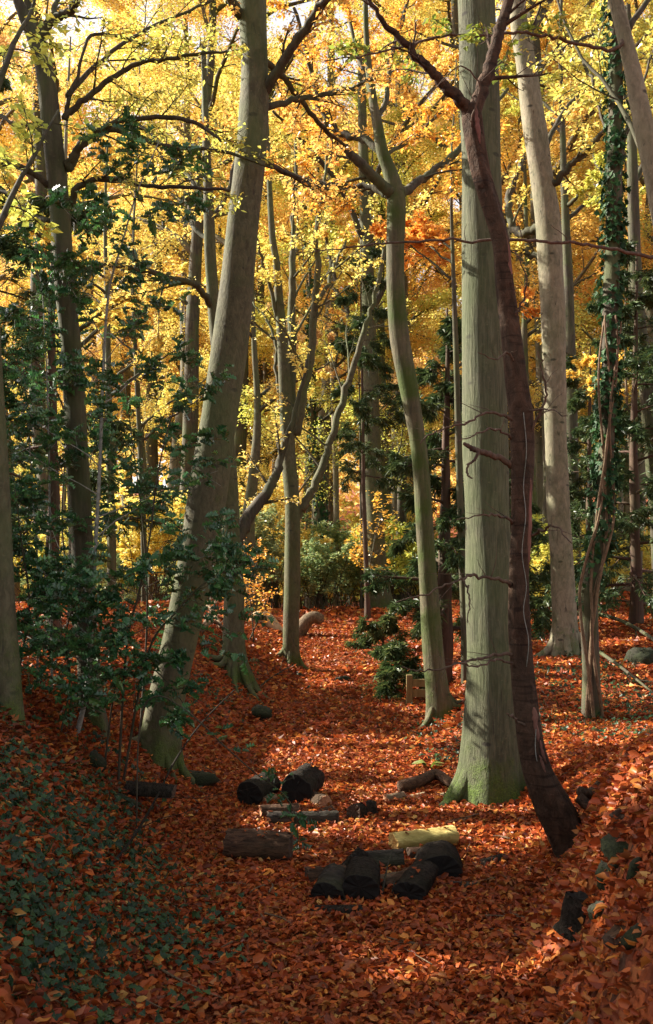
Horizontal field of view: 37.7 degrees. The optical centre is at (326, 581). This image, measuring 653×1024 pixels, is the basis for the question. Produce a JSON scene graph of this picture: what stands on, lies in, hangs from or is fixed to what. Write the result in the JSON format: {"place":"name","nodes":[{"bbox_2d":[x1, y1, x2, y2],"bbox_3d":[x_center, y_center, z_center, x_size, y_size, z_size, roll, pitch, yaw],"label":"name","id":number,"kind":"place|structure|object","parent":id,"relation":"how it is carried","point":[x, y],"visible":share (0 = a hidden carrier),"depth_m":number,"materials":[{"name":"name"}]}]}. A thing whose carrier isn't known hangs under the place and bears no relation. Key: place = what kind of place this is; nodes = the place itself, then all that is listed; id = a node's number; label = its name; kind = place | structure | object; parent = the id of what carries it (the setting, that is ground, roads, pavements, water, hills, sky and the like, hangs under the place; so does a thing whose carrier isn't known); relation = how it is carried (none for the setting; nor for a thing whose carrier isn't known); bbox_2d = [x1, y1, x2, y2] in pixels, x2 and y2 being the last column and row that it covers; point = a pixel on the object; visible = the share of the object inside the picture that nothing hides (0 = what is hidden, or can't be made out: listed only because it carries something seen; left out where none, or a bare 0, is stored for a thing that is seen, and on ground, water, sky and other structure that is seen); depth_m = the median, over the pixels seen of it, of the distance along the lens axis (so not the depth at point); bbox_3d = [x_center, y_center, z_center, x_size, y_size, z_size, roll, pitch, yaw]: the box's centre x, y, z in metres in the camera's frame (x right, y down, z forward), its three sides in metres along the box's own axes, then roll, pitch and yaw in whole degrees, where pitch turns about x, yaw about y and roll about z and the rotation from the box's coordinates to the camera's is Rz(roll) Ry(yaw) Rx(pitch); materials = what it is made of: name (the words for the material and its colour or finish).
{"place":"outdoors","nodes":[
{"label":"outdoors","id":0,"kind":"place"},
{"bbox_2d":[0,0,649,488],"label":"sky","id":1,"kind":"structure","parent":0,"point":[278,22],"materials":[{"name":"white"}]},
{"bbox_2d":[0,489,652,1023],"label":"ground","id":2,"kind":"structure","parent":0,"point":[626,961],"depth_m":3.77,"materials":[{"name":"orange plant"}]},
{"bbox_2d":[0,75,47,393],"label":"yew tree","id":3,"kind":"object","parent":2,"relation":"on","point":[6,86],"visible":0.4,"depth_m":10.59,"materials":[{"name":"green plant"}]},
{"bbox_2d":[0,0,100,732],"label":"beech tree","id":4,"kind":"object","parent":2,"relation":"on","point":[11,695],"visible":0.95,"depth_m":5.60,"materials":[{"name":"yellow plant"}]},
{"bbox_2d":[0,0,114,601],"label":"beech tree","id":5,"kind":"object","parent":2,"relation":"on","point":[26,181],"visible":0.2,"depth_m":29.12,"materials":[{"name":"yellow plant"}]},
{"bbox_2d":[0,0,115,399],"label":"beech tree","id":6,"kind":"object","parent":2,"relation":"on","point":[2,40],"visible":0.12,"depth_m":34.65,"materials":[{"name":"yellow plant"}]},
{"bbox_2d":[0,0,120,232],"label":"beech tree","id":7,"kind":"object","parent":2,"relation":"on","point":[5,134],"visible":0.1,"depth_m":39.59,"materials":[{"name":"yellow plant"}]},
{"bbox_2d":[6,63,122,572],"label":"beech sapling","id":8,"kind":"object","parent":2,"relation":"on","point":[71,184],"visible":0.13,"depth_m":26.72,"materials":[{"name":"yellow plant"}]},
{"bbox_2d":[0,217,137,691],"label":"holly bush","id":9,"kind":"object","parent":2,"relation":"on","point":[31,351],"visible":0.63,"depth_m":6.33,"materials":[{"name":"green plant"}]},
{"bbox_2d":[0,36,157,619],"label":"beech tree","id":10,"kind":"object","parent":2,"relation":"on","point":[116,302],"visible":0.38,"depth_m":12.88,"materials":[{"name":"yellow plant"}]},
{"bbox_2d":[10,474,148,730],"bbox_3d":[-1.642,0.156,5.802,1.133,1.660,1.116,0,0,0],"label":"holly bush","id":11,"kind":"object","parent":2,"relation":"on","point":[46,603],"visible":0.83,"depth_m":5.69,"materials":[{"name":"green plant"}]},
{"bbox_2d":[0,191,183,641],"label":"yew tree","id":12,"kind":"object","parent":2,"relation":"on","point":[8,251],"visible":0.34,"depth_m":8.72,"materials":[{"name":"green plant"}]},
{"bbox_2d":[5,337,188,728],"bbox_3d":[-1.742,-0.311,7.253,1.920,3.061,1.154,0,0,0],"label":"holly bush","id":13,"kind":"object","parent":2,"relation":"on","point":[135,401],"visible":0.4,"depth_m":7.28,"materials":[{"name":"green plant"}]},
{"bbox_2d":[8,64,199,596],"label":"beech tree","id":14,"kind":"object","parent":2,"relation":"on","point":[80,122],"visible":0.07,"depth_m":39.55,"materials":[{"name":"yellow plant"}]},
{"bbox_2d":[0,0,220,529],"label":"beech tree","id":15,"kind":"object","parent":2,"relation":"on","point":[33,92],"visible":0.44,"depth_m":21.87,"materials":[{"name":"yellow plant"}]},
{"bbox_2d":[40,88,180,590],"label":"beech tree","id":16,"kind":"object","parent":2,"relation":"on","point":[111,543],"visible":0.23,"depth_m":18.97,"materials":[{"name":"yellow plant"}]},
{"bbox_2d":[6,105,232,736],"bbox_3d":[-1.399,-0.959,6.042,1.601,3.973,1.198,0,0,0],"label":"holly bush","id":17,"kind":"object","parent":2,"relation":"on","point":[107,215],"visible":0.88,"depth_m":5.99,"materials":[{"name":"green plant"}]},
{"bbox_2d":[2,0,267,599],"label":"beech tree","id":18,"kind":"object","parent":2,"relation":"on","point":[152,451],"visible":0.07,"depth_m":35.69,"materials":[{"name":"yellow plant"}]},
{"bbox_2d":[19,0,252,600],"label":"beech tree","id":19,"kind":"object","parent":2,"relation":"on","point":[126,377],"visible":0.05,"depth_m":45.94,"materials":[{"name":"yellow plant"}]},
{"bbox_2d":[84,66,189,599],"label":"beech sapling","id":20,"kind":"object","parent":2,"relation":"on","point":[121,222],"visible":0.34,"depth_m":21.49,"materials":[{"name":"yellow plant"}]},
{"bbox_2d":[78,152,206,601],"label":"beech tree","id":21,"kind":"object","parent":2,"relation":"on","point":[164,405],"visible":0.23,"depth_m":19.98,"materials":[{"name":"yellow plant"}]},
{"bbox_2d":[99,464,187,601],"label":"shrub","id":22,"kind":"object","parent":2,"relation":"on","point":[131,546],"visible":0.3,"depth_m":20.80,"materials":[{"name":"yellow plant"}]},
{"bbox_2d":[0,0,294,740],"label":"beech tree","id":23,"kind":"object","parent":2,"relation":"on","point":[58,165],"visible":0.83,"depth_m":6.52,"materials":[{"name":"yellow plant"}]},
{"bbox_2d":[21,334,278,784],"bbox_3d":[-1.068,-0.103,5.946,1.412,2.868,1.384,0,0,13],"label":"holly bush","id":24,"kind":"object","parent":2,"relation":"on","point":[221,585],"visible":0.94,"depth_m":5.95,"materials":[{"name":"green plant"}]},
{"bbox_2d":[123,780,176,798],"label":"log","id":25,"kind":"object","parent":2,"relation":"on","point":[148,789],"visible":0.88,"depth_m":5.92,"materials":[{"name":"brown wood"}]},
{"bbox_2d":[99,610,208,759],"bbox_3d":[-1.071,0.689,5.892,0.580,1.075,0.612,0,0,-30],"label":"holly bush","id":26,"kind":"object","parent":2,"relation":"on","point":[176,660],"visible":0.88,"depth_m":5.84,"materials":[{"name":"green plant"}]},
{"bbox_2d":[31,44,307,704],"bbox_3d":[-1.856,-2.783,11.247,3.258,8.494,3.827,0,0,0],"label":"beech tree","id":27,"kind":"object","parent":2,"relation":"on","point":[231,622],"visible":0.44,"depth_m":11.14,"materials":[{"name":"yellow plant"}]},
{"bbox_2d":[86,63,276,463],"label":"beech tree","id":28,"kind":"object","parent":2,"relation":"on","point":[175,371],"visible":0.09,"depth_m":38.62,"materials":[{"name":"yellow plant"}]},
{"bbox_2d":[69,0,306,600],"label":"beech tree","id":29,"kind":"object","parent":2,"relation":"on","point":[179,419],"visible":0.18,"depth_m":28.73,"materials":[{"name":"yellow plant"}]},
{"bbox_2d":[74,0,323,507],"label":"beech tree","id":30,"kind":"object","parent":2,"relation":"on","point":[194,251],"visible":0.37,"depth_m":22.31,"materials":[{"name":"yellow plant"}]},
{"bbox_2d":[86,97,319,598],"bbox_3d":[-4.170,-6.867,31.844,6.199,17.154,7.824,0,0,38],"label":"beech tree","id":31,"kind":"object","parent":2,"relation":"on","point":[260,347],"visible":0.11,"depth_m":31.68,"materials":[{"name":"yellow plant"}]},
{"bbox_2d":[78,651,344,873],"bbox_3d":[-0.693,1.014,6.906,1.582,0.663,5.485,0,0,-9],"label":"bramble stem","id":32,"kind":"object","parent":2,"relation":"on","point":[140,825],"visible":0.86,"depth_m":5.83,"materials":[{"name":"plant"}]},
{"bbox_2d":[136,695,317,850],"bbox_3d":[-0.570,1.100,5.487,1.040,0.893,0.300,0,0,-8],"label":"stem","id":33,"kind":"object","parent":2,"relation":"on","point":[268,773],"visible":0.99,"depth_m":5.51,"materials":[{"name":"green plant"}]},
{"bbox_2d":[93,0,393,600],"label":"beech tree","id":34,"kind":"object","parent":2,"relation":"on","point":[240,438],"visible":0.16,"depth_m":26.67,"materials":[{"name":"yellow plant"}]},
{"bbox_2d":[222,537,282,644],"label":"shrub","id":35,"kind":"object","parent":2,"relation":"on","point":[266,598],"visible":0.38,"depth_m":13.18,"materials":[{"name":"yellow plant"}]},
{"bbox_2d":[176,262,337,611],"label":"beech tree","id":36,"kind":"object","parent":2,"relation":"on","point":[252,486],"visible":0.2,"depth_m":17.93,"materials":[{"name":"plant"}]},
{"bbox_2d":[223,828,293,860],"bbox_3d":[-0.398,1.549,5.607,0.404,0.192,0.189,0,0,9],"label":"log","id":37,"kind":"object","parent":2,"relation":"on","point":[242,843],"visible":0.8,"depth_m":5.54,"materials":[{"name":"brown wood"}]},
{"bbox_2d":[237,772,280,804],"bbox_3d":[-0.489,1.528,7.036,0.204,0.203,0.406,0,0,19],"label":"log","id":38,"kind":"object","parent":2,"relation":"on","point":[251,795],"visible":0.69,"depth_m":6.87,"materials":[{"name":"brown wood"}]},
{"bbox_2d":[131,31,388,605],"bbox_3d":[-1.836,-9.867,36.832,8.655,23.554,10.924,0,0,13],"label":"beech tree","id":39,"kind":"object","parent":2,"relation":"on","point":[203,341],"visible":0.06,"depth_m":35.72,"materials":[{"name":"yellow plant"}]},
{"bbox_2d":[215,503,305,607],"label":"shrub","id":40,"kind":"object","parent":2,"relation":"on","point":[270,544],"visible":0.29,"depth_m":20.81,"materials":[{"name":"green plant"}]},
{"bbox_2d":[127,0,401,788],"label":"beech tree","id":41,"kind":"object","parent":2,"relation":"on","point":[229,345],"visible":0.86,"depth_m":7.00,"materials":[{"name":"grey plant"}]},
{"bbox_2d":[173,142,358,515],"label":"beech tree","id":42,"kind":"object","parent":2,"relation":"on","point":[275,450],"visible":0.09,"depth_m":42.10,"materials":[{"name":"yellow plant"}]},
{"bbox_2d":[238,464,333,607],"bbox_3d":[-1.265,-1.103,24.093,2.967,3.738,2.990,0,0,0],"label":"shrub","id":43,"kind":"object","parent":2,"relation":"on","point":[280,509],"visible":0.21,"depth_m":23.82,"materials":[{"name":"yellow plant"}]},
{"bbox_2d":[237,57,355,507],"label":"beech sapling","id":44,"kind":"object","parent":2,"relation":"on","point":[280,186],"visible":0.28,"depth_m":24.05,"materials":[{"name":"yellow plant"}]},
{"bbox_2d":[8,364,596,523],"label":"wood","id":45,"kind":"object","parent":2,"relation":"on","point":[355,498],"visible":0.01,"depth_m":93.05,"materials":[{"name":"yellow plant"}]},
{"bbox_2d":[266,810,338,824],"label":"log","id":46,"kind":"object","parent":2,"relation":"on","point":[317,816],"visible":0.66,"depth_m":6.38,"materials":[{"name":"grey wood"}]},
{"bbox_2d":[281,763,324,802],"bbox_3d":[-0.167,1.516,7.186,0.241,0.252,0.454,0,0,13],"label":"log","id":47,"kind":"object","parent":2,"relation":"on","point":[300,788],"visible":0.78,"depth_m":6.99,"materials":[{"name":"brown wood"}]},
{"bbox_2d":[255,135,360,608],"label":"ivy clad tree","id":48,"kind":"object","parent":2,"relation":"on","point":[321,514],"visible":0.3,"depth_m":25.93,"materials":[{"name":"green plant"}]},
{"bbox_2d":[266,532,359,609],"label":"shrub","id":49,"kind":"object","parent":2,"relation":"on","point":[323,565],"visible":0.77,"depth_m":22.21,"materials":[{"name":"green plant"}]},
{"bbox_2d":[199,111,432,668],"bbox_3d":[0.051,-2.837,14.110,3.432,8.386,3.100,0,0,-29],"label":"beech tree","id":50,"kind":"object","parent":2,"relation":"on","point":[284,343],"visible":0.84,"depth_m":13.69,"materials":[{"name":"yellow plant"}]},
{"bbox_2d":[205,26,436,608],"bbox_3d":[-0.330,-8.366,32.396,7.121,20.268,8.989,0,0,-27],"label":"beech tree","id":51,"kind":"object","parent":2,"relation":"on","point":[306,601],"visible":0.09,"depth_m":31.64,"materials":[{"name":"yellow plant"}]},
{"bbox_2d":[256,75,388,606],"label":"beech tree","id":52,"kind":"object","parent":2,"relation":"on","point":[336,492],"visible":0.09,"depth_m":26.94,"materials":[{"name":"yellow plant"}]},
{"bbox_2d":[0,623,652,1023],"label":"ivy ground cover","id":53,"kind":"object","parent":2,"relation":"on","point":[58,929],"visible":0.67,"depth_m":3.96,"materials":[{"name":"green plant"}]},
{"bbox_2d":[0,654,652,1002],"bbox_3d":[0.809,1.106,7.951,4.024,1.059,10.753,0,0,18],"label":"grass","id":54,"kind":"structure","parent":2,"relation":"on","point":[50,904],"depth_m":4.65,"materials":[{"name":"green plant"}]},
{"bbox_2d":[309,863,345,902],"bbox_3d":[0.026,1.535,4.885,0.190,0.126,0.291,0,0,11],"label":"split log","id":55,"kind":"object","parent":2,"relation":"on","point":[329,881],"visible":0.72,"depth_m":4.77,"materials":[{"name":"grey wood"}]},
{"bbox_2d":[300,512,363,606],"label":"shrub","id":56,"kind":"object","parent":2,"relation":"on","point":[337,536],"visible":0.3,"depth_m":24.86,"materials":[{"name":"green plant"}]},
{"bbox_2d":[19,637,652,1023],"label":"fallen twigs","id":57,"kind":"object","parent":2,"relation":"on","point":[245,1010],"depth_m":6.75,"materials":[{"name":"brown wood"}]},
{"bbox_2d":[163,0,528,608],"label":"beech tree","id":58,"kind":"object","parent":2,"relation":"on","point":[322,413],"visible":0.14,"depth_m":28.30,"materials":[{"name":"yellow plant"}]},
{"bbox_2d":[265,214,444,608],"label":"beech sapling","id":59,"kind":"object","parent":2,"relation":"on","point":[330,337],"visible":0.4,"depth_m":22.23,"materials":[{"name":"yellow plant"}]},
{"bbox_2d":[342,856,380,898],"bbox_3d":[0.186,1.508,4.900,0.199,0.134,0.307,0,0,8],"label":"split log","id":60,"kind":"object","parent":2,"relation":"on","point":[362,877],"visible":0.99,"depth_m":4.76,"materials":[{"name":"brown wood"}]},
{"bbox_2d":[269,40,458,608],"bbox_3d":[0.911,-5.591,21.852,5.192,12.918,4.218,0,0,0],"label":"beech tree","id":61,"kind":"object","parent":2,"relation":"on","point":[372,379],"visible":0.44,"depth_m":21.81,"materials":[{"name":"yellow plant"}]},
{"bbox_2d":[267,102,461,602],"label":"beech tree","id":62,"kind":"object","parent":2,"relation":"on","point":[443,298],"visible":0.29,"depth_m":25.39,"materials":[{"name":"yellow plant"}]},
{"bbox_2d":[327,242,413,618],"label":"yew tree","id":63,"kind":"object","parent":2,"relation":"on","point":[371,362],"visible":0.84,"depth_m":18.96,"materials":[{"name":"green plant"}]},
{"bbox_2d":[340,490,402,605],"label":"shrub","id":64,"kind":"object","parent":2,"relation":"on","point":[361,545],"visible":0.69,"depth_m":21.47,"materials":[{"name":"yellow plant"}]},
{"bbox_2d":[307,22,439,495],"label":"beech sapling","id":65,"kind":"object","parent":2,"relation":"on","point":[372,165],"visible":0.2,"depth_m":22.71,"materials":[{"name":"yellow plant"}]},
{"bbox_2d":[343,612,415,652],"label":"yew bush","id":66,"kind":"object","parent":2,"relation":"on","point":[375,631],"visible":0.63,"depth_m":14.86,"materials":[{"name":"green plant"}]},
{"bbox_2d":[365,848,404,866],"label":"split log","id":67,"kind":"object","parent":2,"relation":"on","point":[397,858],"visible":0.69,"depth_m":5.42,"materials":[{"name":"grey wood"}]},
{"bbox_2d":[330,154,446,602],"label":"beech tree","id":68,"kind":"object","parent":2,"relation":"on","point":[382,330],"visible":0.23,"depth_m":24.89,"materials":[{"name":"brown plant"}]},
{"bbox_2d":[264,0,516,730],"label":"beech tree","id":69,"kind":"object","parent":2,"relation":"on","point":[441,701],"visible":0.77,"depth_m":9.82,"materials":[{"name":"yellow plant"}]},
{"bbox_2d":[357,639,424,701],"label":"yew bush","id":70,"kind":"object","parent":2,"relation":"on","point":[388,675],"visible":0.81,"depth_m":11.64,"materials":[{"name":"green plant"}]},
{"bbox_2d":[346,514,457,602],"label":"shrub","id":71,"kind":"object","parent":2,"relation":"on","point":[401,562],"visible":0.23,"depth_m":23.57,"materials":[{"name":"green plant"}]},
{"bbox_2d":[359,308,464,685],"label":"yew tree","id":72,"kind":"object","parent":2,"relation":"on","point":[449,560],"visible":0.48,"depth_m":11.50,"materials":[{"name":"green plant"}]},
{"bbox_2d":[296,1,533,595],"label":"beech tree","id":73,"kind":"object","parent":2,"relation":"on","point":[431,275],"visible":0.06,"depth_m":39.65,"materials":[{"name":"yellow plant"}]},
{"bbox_2d":[392,860,438,903],"bbox_3d":[0.462,1.547,4.929,0.177,0.143,0.350,0,0,19],"label":"log","id":74,"kind":"object","parent":2,"relation":"on","point":[419,885],"visible":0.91,"depth_m":4.83,"materials":[{"name":"brown wood"}]},
{"bbox_2d":[388,825,459,849],"bbox_3d":[0.594,1.573,5.811,0.421,0.161,0.158,0,0,-17],"label":"split log","id":75,"kind":"object","parent":2,"relation":"on","point":[416,838],"visible":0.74,"depth_m":5.76,"materials":[{"name":"yellow wood"}]},
{"bbox_2d":[265,0,593,600],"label":"beech tree","id":76,"kind":"object","parent":2,"relation":"on","point":[394,496],"visible":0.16,"depth_m":27.15,"materials":[{"name":"yellow plant"}]},
{"bbox_2d":[414,840,462,877],"bbox_3d":[0.628,1.575,5.389,0.305,0.183,0.328,0,0,7],"label":"split log","id":77,"kind":"object","parent":2,"relation":"on","point":[443,855],"visible":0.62,"depth_m":5.27,"materials":[{"name":"brown wood"}]},
{"bbox_2d":[368,59,540,683],"bbox_3d":[1.508,-2.343,11.398,2.102,7.337,1.001,0,0,27],"label":"beech tree","id":78,"kind":"object","parent":2,"relation":"on","point":[423,229],"visible":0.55,"depth_m":11.00,"materials":[{"name":"brown plant"}]},
{"bbox_2d":[328,0,605,236],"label":"beech tree","id":79,"kind":"object","parent":2,"relation":"on","point":[452,15],"visible":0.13,"depth_m":24.13,"materials":[{"name":"yellow plant"}]},
{"bbox_2d":[415,82,539,342],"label":"beech sapling","id":80,"kind":"object","parent":2,"relation":"on","point":[432,317],"visible":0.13,"depth_m":21.76,"materials":[{"name":"yellow plant"}]},
{"bbox_2d":[407,457,551,646],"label":"yew tree","id":81,"kind":"object","parent":2,"relation":"on","point":[540,617],"visible":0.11,"depth_m":12.37,"materials":[{"name":"green plant"}]},
{"bbox_2d":[361,0,599,857],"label":"cherry tree","id":82,"kind":"object","parent":2,"relation":"on","point":[556,812],"visible":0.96,"depth_m":5.25,"materials":[{"name":"red plant"}]},
{"bbox_2d":[309,0,652,259],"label":"ash tree","id":83,"kind":"object","parent":2,"relation":"on","point":[640,125],"visible":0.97,"depth_m":6.54,"materials":[{"name":"yellow plant"}]},
{"bbox_2d":[339,0,623,504],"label":"beech tree","id":84,"kind":"object","parent":2,"relation":"on","point":[434,266],"visible":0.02,"depth_m":34.02,"materials":[{"name":"orange plant"}]},
{"bbox_2d":[438,0,525,807],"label":"beech tree","id":85,"kind":"object","parent":2,"relation":"on","point":[489,770],"visible":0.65,"depth_m":6.76,"materials":[{"name":"grey plant"}]},
{"bbox_2d":[375,0,652,537],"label":"beech tree","id":86,"kind":"object","parent":2,"relation":"on","point":[572,139],"visible":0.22,"depth_m":21.05,"materials":[{"name":"yellow plant"}]},
{"bbox_2d":[390,0,646,522],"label":"beech tree","id":87,"kind":"object","parent":2,"relation":"on","point":[539,449],"visible":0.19,"depth_m":21.37,"materials":[{"name":"yellow plant"}]},
{"bbox_2d":[408,5,631,498],"bbox_3d":[5.152,-6.587,24.873,6.798,15.371,5.978,0,0,-4],"label":"beech tree","id":88,"kind":"object","parent":2,"relation":"on","point":[422,337],"visible":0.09,"depth_m":24.39,"materials":[{"name":"yellow plant"}]},
{"bbox_2d":[502,128,601,454],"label":"beech sapling","id":89,"kind":"object","parent":2,"relation":"on","point":[532,345],"visible":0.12,"depth_m":21.21,"materials":[{"name":"yellow plant"}]},
{"bbox_2d":[502,145,603,523],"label":"beech tree","id":90,"kind":"object","parent":2,"relation":"on","point":[586,286],"visible":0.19,"depth_m":19.95,"materials":[{"name":"yellow plant"}]},
{"bbox_2d":[499,0,626,560],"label":"beech tree","id":91,"kind":"object","parent":2,"relation":"on","point":[566,218],"visible":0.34,"depth_m":16.93,"materials":[{"name":"grey plant"}]},
{"bbox_2d":[495,0,641,658],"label":"beech tree","id":92,"kind":"object","parent":2,"relation":"on","point":[536,142],"visible":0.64,"depth_m":10.74,"materials":[{"name":"grey plant"}]},
{"bbox_2d":[552,891,590,941],"bbox_3d":[0.977,1.296,3.723,0.168,0.172,0.157,0,0,0],"label":"stump","id":93,"kind":"object","parent":2,"relation":"on","point":[572,912],"visible":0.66,"depth_m":3.69,"materials":[{"name":"brown wood"}]},
{"bbox_2d":[504,0,652,590],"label":"beech tree","id":94,"kind":"object","parent":2,"relation":"on","point":[641,467],"visible":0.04,"depth_m":22.80,"materials":[{"name":"brown plant"}]},
{"bbox_2d":[530,347,650,609],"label":"yew tree","id":95,"kind":"object","parent":2,"relation":"on","point":[579,431],"visible":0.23,"depth_m":15.97,"materials":[{"name":"green plant"}]},
{"bbox_2d":[528,1,652,511],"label":"beech tree","id":96,"kind":"object","parent":2,"relation":"on","point":[644,246],"visible":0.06,"depth_m":24.61,"materials":[{"name":"yellow plant"}]},
{"bbox_2d":[529,241,652,614],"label":"beech sapling","id":97,"kind":"object","parent":2,"relation":"on","point":[583,363],"visible":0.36,"depth_m":14.36,"materials":[{"name":"yellow plant"}]},
{"bbox_2d":[537,0,652,447],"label":"beech tree","id":98,"kind":"object","parent":2,"relation":"on","point":[640,32],"visible":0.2,"depth_m":20.04,"materials":[{"name":"yellow plant"}]},
{"bbox_2d":[547,0,652,720],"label":"ivy clad tree","id":99,"kind":"object","parent":2,"relation":"on","point":[598,548],"visible":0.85,"depth_m":8.22,"materials":[{"name":"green plant"}]},
{"bbox_2d":[567,239,652,624],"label":"yew tree","id":100,"kind":"object","parent":2,"relation":"on","point":[637,359],"visible":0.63,"depth_m":12.96,"materials":[{"name":"green plant"}]},
{"bbox_2d":[577,0,652,591],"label":"dark trunk tree","id":101,"kind":"object","parent":2,"relation":"on","point":[634,173],"visible":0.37,"depth_m":13.95,"materials":[{"name":"brown plant"}]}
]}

